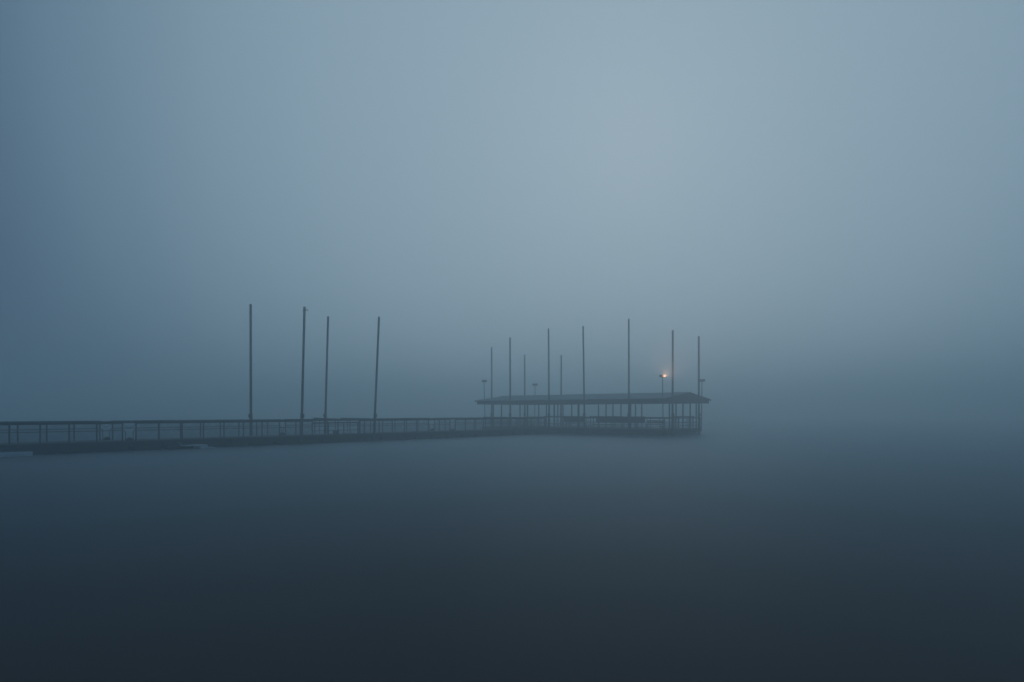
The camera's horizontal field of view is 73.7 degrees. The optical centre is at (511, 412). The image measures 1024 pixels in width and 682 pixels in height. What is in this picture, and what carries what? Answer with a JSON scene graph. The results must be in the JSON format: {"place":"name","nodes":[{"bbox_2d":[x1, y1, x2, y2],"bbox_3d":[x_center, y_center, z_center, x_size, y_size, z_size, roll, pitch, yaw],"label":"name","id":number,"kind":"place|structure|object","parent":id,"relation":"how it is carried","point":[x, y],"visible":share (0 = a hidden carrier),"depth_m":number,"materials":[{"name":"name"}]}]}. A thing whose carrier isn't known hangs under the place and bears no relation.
{"place":"outdoors","nodes":[
{"label":"outdoors","id":0,"kind":"place"},
{"bbox_2d":[0,415,1023,681],"bbox_3d":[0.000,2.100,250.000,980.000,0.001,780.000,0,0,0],"label":"water","id":1,"kind":"structure","parent":0,"point":[804,549],"depth_m":10.03,"materials":[{"name":"liquid"}]},
{"bbox_2d":[0,450,32,456],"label":"pale float","id":2,"kind":"object","parent":1,"relation":"on","point":[13,453],"visible":0.85,"depth_m":32.49,"materials":[{"name":"plastic"}]},
{"bbox_2d":[180,444,215,448],"bbox_3d":[-18.275,2.010,39.768,0.840,0.280,1.750,0,0,39],"label":"pale float","id":3,"kind":"object","parent":1,"relation":"on","point":[200,446],"visible":0.77,"depth_m":39.62,"materials":[{"name":"plastic"}]},
{"bbox_2d":[248,304,252,435],"bbox_3d":[-17.583,-2.289,45.924,0.246,9.979,0.200,0,0,0],"label":"mooring pile","id":4,"kind":"object","parent":1,"relation":"in","point":[250,415],"visible":0.86,"depth_m":45.87,"materials":[{"name":"wood"}]},
{"bbox_2d":[0,427,561,454],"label":"floating walkway","id":5,"kind":"structure","parent":1,"relation":"on","point":[62,447],"depth_m":42.45,"materials":[{"name":"grey wood"}]},
{"bbox_2d":[0,421,102,441],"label":"railing","id":6,"kind":"object","parent":5,"relation":"on","point":[64,429],"visible":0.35,"depth_m":36.49,"materials":[{"name":"grey metal"}]},
{"bbox_2d":[0,421,125,443],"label":"metal railing","id":7,"kind":"object","parent":5,"relation":"on","point":[68,431],"visible":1,"depth_m":34.88,"materials":[{"name":"grey metal"}]},
{"bbox_2d":[109,419,281,439],"bbox_3d":[-19.448,1.132,43.100,0.170,1.336,10.974,0,0,39],"label":"railing","id":8,"kind":"object","parent":5,"relation":"on","point":[132,421],"visible":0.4,"depth_m":42.15,"materials":[{"name":"grey metal"}]},
{"bbox_2d":[133,419,313,440],"bbox_3d":[-17.200,1.128,41.993,0.170,1.345,11.532,0,0,39],"label":"metal railing","id":9,"kind":"object","parent":5,"relation":"on","point":[211,421],"visible":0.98,"depth_m":41.19,"materials":[{"name":"grey metal"}]},
{"bbox_2d":[314,418,340,433],"bbox_3d":[-13.582,0.965,50.251,0.500,1.170,2.313,0,0,39],"label":"slanted counter","id":10,"kind":"object","parent":5,"relation":"on","point":[327,419],"visible":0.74,"depth_m":50.02,"materials":[{"name":"grey wood"}]},
{"bbox_2d":[313,422,357,434],"bbox_3d":[-12.363,1.233,47.890,0.080,1.134,3.892,0,0,39],"label":"railing","id":11,"kind":"object","parent":5,"relation":"on","point":[337,430],"visible":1,"depth_m":47.75,"materials":[{"name":"grey wood"}]},
{"bbox_2d":[341,418,370,432],"bbox_3d":[-11.947,0.977,52.245,0.500,1.147,2.618,0,0,39],"label":"slanted counter","id":12,"kind":"object","parent":5,"relation":"on","point":[353,418],"visible":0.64,"depth_m":51.61,"materials":[{"name":"grey wood"}]},
{"bbox_2d":[283,418,429,435],"bbox_3d":[-11.447,1.128,52.855,0.170,1.344,14.019,0,0,39],"label":"railing","id":13,"kind":"object","parent":5,"relation":"on","point":[345,425],"visible":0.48,"depth_m":51.80,"materials":[{"name":"grey wood"}]},
{"bbox_2d":[358,418,450,433],"bbox_3d":[-8.088,1.128,53.102,0.170,1.343,9.558,0,0,39],"label":"metal railing","id":14,"kind":"object","parent":5,"relation":"on","point":[409,419],"visible":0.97,"depth_m":52.78,"materials":[{"name":"grey metal"}]},
{"bbox_2d":[433,417,531,429],"bbox_3d":[-2.370,1.129,63.921,0.170,1.342,13.823,0,0,39],"label":"railing","id":15,"kind":"object","parent":5,"relation":"on","point":[469,421],"visible":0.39,"depth_m":63.96,"materials":[{"name":"grey wood"}]},
{"bbox_2d":[454,417,545,430],"bbox_3d":[-0.822,1.127,61.961,0.170,1.345,12.741,0,0,39],"label":"railing","id":16,"kind":"object","parent":5,"relation":"on","point":[502,423],"visible":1,"depth_m":61.64,"materials":[{"name":"grey wood"}]},
{"bbox_2d":[300,307,307,443],"bbox_3d":[-13.794,-2.156,45.272,0.588,9.717,0.195,0,0,0],"label":"mooring pile","id":17,"kind":"object","parent":1,"relation":"in","point":[302,384],"visible":0.88,"depth_m":45.20,"materials":[{"name":"wood"}]},
{"bbox_2d":[323,316,328,433],"bbox_3d":[-13.726,-2.201,50.440,0.436,9.807,0.186,0,0,0],"label":"mooring pile","id":18,"kind":"object","parent":1,"relation":"in","point":[326,377],"visible":0.67,"depth_m":50.37,"materials":[{"name":"wood"}]},
{"bbox_2d":[373,317,379,440],"bbox_3d":[-9.939,-2.154,49.972,0.584,9.716,0.190,0,0,0],"label":"mooring pile","id":19,"kind":"object","parent":1,"relation":"in","point":[375,399],"visible":0.87,"depth_m":49.90,"materials":[{"name":"wood"}]},
{"bbox_2d":[490,347,492,425],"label":"mooring pile","id":20,"kind":"object","parent":1,"relation":"in","point":[491,413],"visible":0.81,"depth_m":80.64,"materials":[{"name":"wood"}]},
{"bbox_2d":[509,337,510,427],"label":"mooring pile","id":21,"kind":"object","parent":1,"relation":"in","point":[509,379],"visible":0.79,"depth_m":72.38,"materials":[{"name":"wood"}]},
{"bbox_2d":[524,354,525,423],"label":"mooring pile","id":22,"kind":"object","parent":1,"relation":"in","point":[524,389],"visible":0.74,"depth_m":83.84,"materials":[{"name":"wood"}]},
{"bbox_2d":[548,328,549,427],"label":"mooring pile","id":23,"kind":"object","parent":1,"relation":"in","point":[548,383],"visible":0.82,"depth_m":69.14,"materials":[{"name":"wood"}]},
{"bbox_2d":[560,355,561,425],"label":"mooring pile","id":24,"kind":"object","parent":1,"relation":"in","point":[560,387],"visible":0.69,"depth_m":80.40,"materials":[{"name":"wood"}]},
{"bbox_2d":[582,326,585,433],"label":"mooring pile","id":25,"kind":"object","parent":1,"relation":"in","point":[584,422],"visible":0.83,"depth_m":66.43,"materials":[{"name":"wood"}]},
{"bbox_2d":[482,426,701,435],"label":"pavilion deck","id":26,"kind":"structure","parent":1,"relation":"on","point":[658,431],"depth_m":66.10,"materials":[{"name":"grey wood"}]},
{"bbox_2d":[483,417,538,426],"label":"deck railing","id":27,"kind":"object","parent":26,"relation":"on","point":[511,422],"visible":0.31,"depth_m":73.28,"materials":[{"name":"grey wood"}]},
{"bbox_2d":[544,416,569,426],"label":"raised table","id":28,"kind":"object","parent":26,"relation":"on","point":[566,424],"visible":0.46,"depth_m":73.19,"materials":[{"name":"grey wood"}]},
{"bbox_2d":[475,392,710,428],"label":"pavilion","id":29,"kind":"object","parent":26,"relation":"on","point":[683,398],"visible":0.94,"depth_m":68.93,"materials":[{"name":"grey wood"}]},
{"bbox_2d":[589,416,618,427],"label":"raised table","id":30,"kind":"object","parent":26,"relation":"on","point":[615,424],"visible":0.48,"depth_m":70.77,"materials":[{"name":"grey wood"}]},
{"bbox_2d":[526,417,685,426],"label":"deck railing","id":31,"kind":"object","parent":26,"relation":"on","point":[622,423],"visible":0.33,"depth_m":72.50,"materials":[{"name":"grey wood"}]},
{"bbox_2d":[563,417,664,429],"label":"deck railing","id":32,"kind":"object","parent":26,"relation":"on","point":[598,425],"visible":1,"depth_m":66.02,"materials":[{"name":"grey wood"}]},
{"bbox_2d":[564,416,585,422],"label":"windbreak panel","id":33,"kind":"object","parent":32,"relation":"attached to","point":[574,419],"visible":0.88,"depth_m":68.06,"materials":[{"name":"grey wood"}]},
{"bbox_2d":[596,416,644,422],"bbox_3d":[10.239,0.685,64.729,5.318,0.620,0.068,0,0,39],"label":"windbreak panel","id":34,"kind":"object","parent":32,"relation":"attached to","point":[612,419],"visible":0.98,"depth_m":64.80,"materials":[{"name":"grey wood"}]},
{"bbox_2d":[647,420,662,428],"bbox_3d":[13.423,1.145,64.388,1.800,0.810,0.443,0,0,39],"label":"bench","id":35,"kind":"object","parent":26,"relation":"on","point":[656,422],"visible":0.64,"depth_m":64.25,"materials":[{"name":"grey wood"}]},
{"bbox_2d":[659,375,665,429],"bbox_3d":[13.645,-0.946,61.869,0.582,4.993,0.282,0,0,0],"label":"floodlight post","id":36,"kind":"object","parent":26,"relation":"on","point":[662,396],"visible":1,"depth_m":61.87,"materials":[{"name":"grey metal"}]},
{"bbox_2d":[665,417,700,428],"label":"deck railing","id":37,"kind":"object","parent":26,"relation":"on","point":[687,422],"visible":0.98,"depth_m":65.57,"materials":[{"name":"grey wood"}]},
{"bbox_2d":[674,416,694,428],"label":"raised table","id":38,"kind":"object","parent":26,"relation":"on","point":[689,420],"visible":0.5,"depth_m":66.79,"materials":[{"name":"grey wood"}]},
{"bbox_2d":[700,379,704,427],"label":"floodlight post","id":39,"kind":"object","parent":26,"relation":"on","point":[702,380],"visible":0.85,"depth_m":67.91,"materials":[{"name":"grey metal"}]},
{"bbox_2d":[627,319,629,434],"bbox_3d":[10.841,-3.007,63.399,0.245,11.414,0.200,0,0,0],"label":"mooring pile","id":40,"kind":"object","parent":1,"relation":"in","point":[628,414],"visible":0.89,"depth_m":63.33,"materials":[{"name":"wood"}]},
{"bbox_2d":[671,330,673,435],"bbox_3d":[14.474,-2.356,61.461,0.262,10.113,0.220,0,0,0],"label":"mooring pile","id":41,"kind":"object","parent":1,"relation":"in","point":[672,423],"visible":0.83,"depth_m":61.38,"materials":[{"name":"wood"}]},
{"bbox_2d":[698,336,700,433],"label":"mooring pile","id":42,"kind":"object","parent":1,"relation":"in","point":[699,414],"visible":0.86,"depth_m":65.75,"materials":[{"name":"metal"}]},
{"bbox_2d":[0,0,1023,414],"label":"sky","id":43,"kind":"structure","parent":0,"point":[826,195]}
]}

